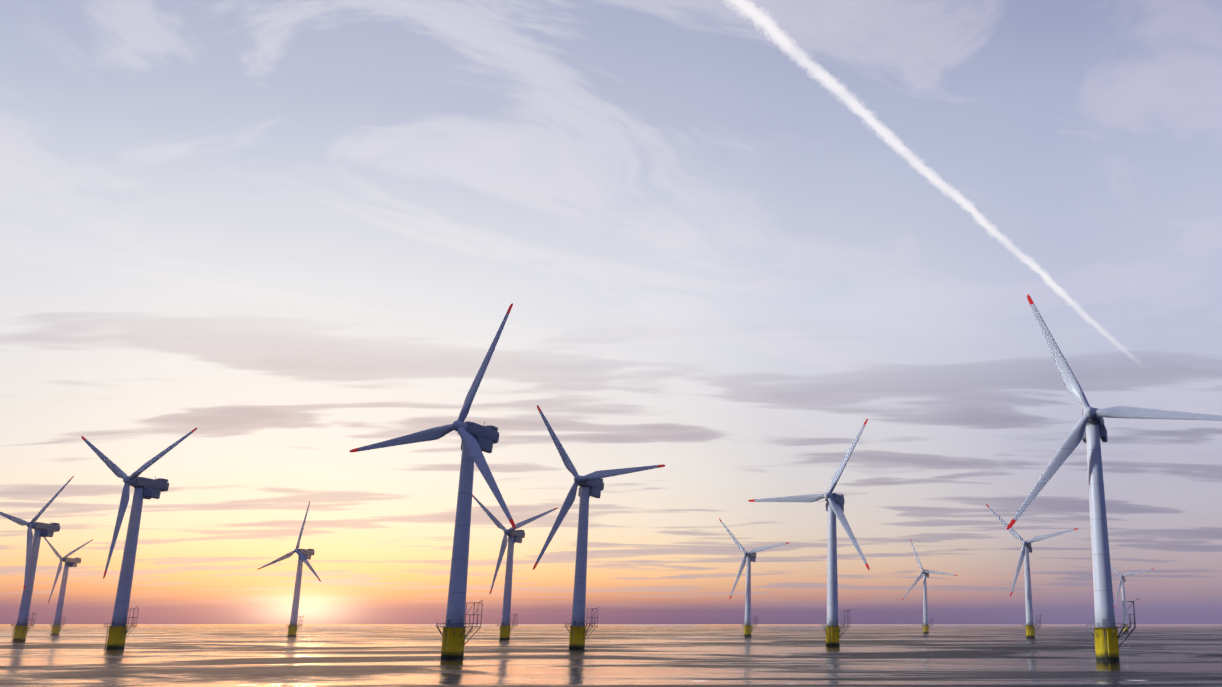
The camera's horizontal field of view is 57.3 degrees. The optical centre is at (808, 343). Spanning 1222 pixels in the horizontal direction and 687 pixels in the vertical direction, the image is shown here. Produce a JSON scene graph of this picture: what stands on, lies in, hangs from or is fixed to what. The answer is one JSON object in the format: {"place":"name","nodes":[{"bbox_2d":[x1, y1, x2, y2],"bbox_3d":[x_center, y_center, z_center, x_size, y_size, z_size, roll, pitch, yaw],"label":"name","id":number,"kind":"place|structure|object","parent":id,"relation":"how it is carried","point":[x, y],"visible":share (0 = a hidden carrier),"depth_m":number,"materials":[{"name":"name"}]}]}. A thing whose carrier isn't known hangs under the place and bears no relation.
{"place":"outdoors","nodes":[
{"label":"outdoors","id":0,"kind":"place"},
{"bbox_2d":[0,624,1221,686],"bbox_3d":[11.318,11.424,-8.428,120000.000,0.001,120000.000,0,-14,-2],"label":"sea water","id":1,"kind":"structure","parent":0,"point":[778,656],"depth_m":432.12,"materials":[{"name":"black liquid"}]},
{"bbox_2d":[0,476,73,641],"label":"wind turbine","id":2,"kind":"object","parent":1,"relation":"on","point":[21,627],"visible":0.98,"depth_m":872.11,"materials":[{"name":"white paint"}]},
{"bbox_2d":[44,537,92,634],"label":"wind turbine","id":3,"kind":"object","parent":1,"relation":"on","point":[69,562],"visible":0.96,"depth_m":1338.00,"materials":[{"name":"white paint"}]},
{"bbox_2d":[81,428,196,649],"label":"wind turbine","id":4,"kind":"object","parent":1,"relation":"on","point":[146,488],"visible":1,"depth_m":599.87,"materials":[{"name":"white paint"}]},
{"bbox_2d":[257,502,320,636],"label":"wind turbine","id":5,"kind":"object","parent":1,"relation":"on","point":[304,555],"visible":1,"depth_m":1179.85,"materials":[{"name":"white paint"}]},
{"bbox_2d":[349,303,515,659],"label":"wind turbine","id":6,"kind":"object","parent":1,"relation":"in","point":[477,439],"visible":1,"depth_m":434.30,"materials":[{"name":"white paint"}]},
{"bbox_2d":[472,494,557,639],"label":"wind turbine","id":7,"kind":"object","parent":1,"relation":"on","point":[514,535],"visible":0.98,"depth_m":937.34,"materials":[{"name":"white paint"}]},
{"bbox_2d":[533,405,664,649],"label":"wind turbine","id":8,"kind":"object","parent":1,"relation":"on","point":[591,484],"visible":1,"depth_m":596.48,"materials":[{"name":"white paint"}]},
{"bbox_2d":[719,518,788,635],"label":"wind turbine","id":9,"kind":"object","parent":1,"relation":"on","point":[748,557],"visible":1,"depth_m":1226.39,"materials":[{"name":"white paint"}]},
{"bbox_2d":[748,419,869,646],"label":"wind turbine","id":10,"kind":"object","parent":1,"relation":"on","point":[834,505],"visible":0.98,"depth_m":673.98,"materials":[{"name":"white paint"}]},
{"bbox_2d":[902,539,957,632],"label":"wind turbine","id":11,"kind":"object","parent":1,"relation":"in","point":[924,574],"visible":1,"depth_m":1641.96,"materials":[{"name":"white paint"}]},
{"bbox_2d":[986,504,1077,637],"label":"wind turbine","id":12,"kind":"object","parent":1,"relation":"on","point":[1026,549],"visible":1,"depth_m":1065.94,"materials":[{"name":"white paint"}]},
{"bbox_2d":[1007,294,1221,661],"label":"wind turbine","id":13,"kind":"object","parent":1,"relation":"on","point":[1089,429],"visible":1,"depth_m":407.76,"materials":[{"name":"white painted steel"},{"name":"fiberglass"},{"name":"yellow paint"}]},
{"bbox_2d":[1110,564,1153,631],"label":"wind turbine","id":14,"kind":"object","parent":1,"relation":"on","point":[1121,585],"visible":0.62,"depth_m":1821.47,"materials":[{"name":"white paint"}]},
{"bbox_2d":[0,0,1221,627],"label":"sky","id":15,"kind":"structure","parent":0,"point":[725,240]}
]}

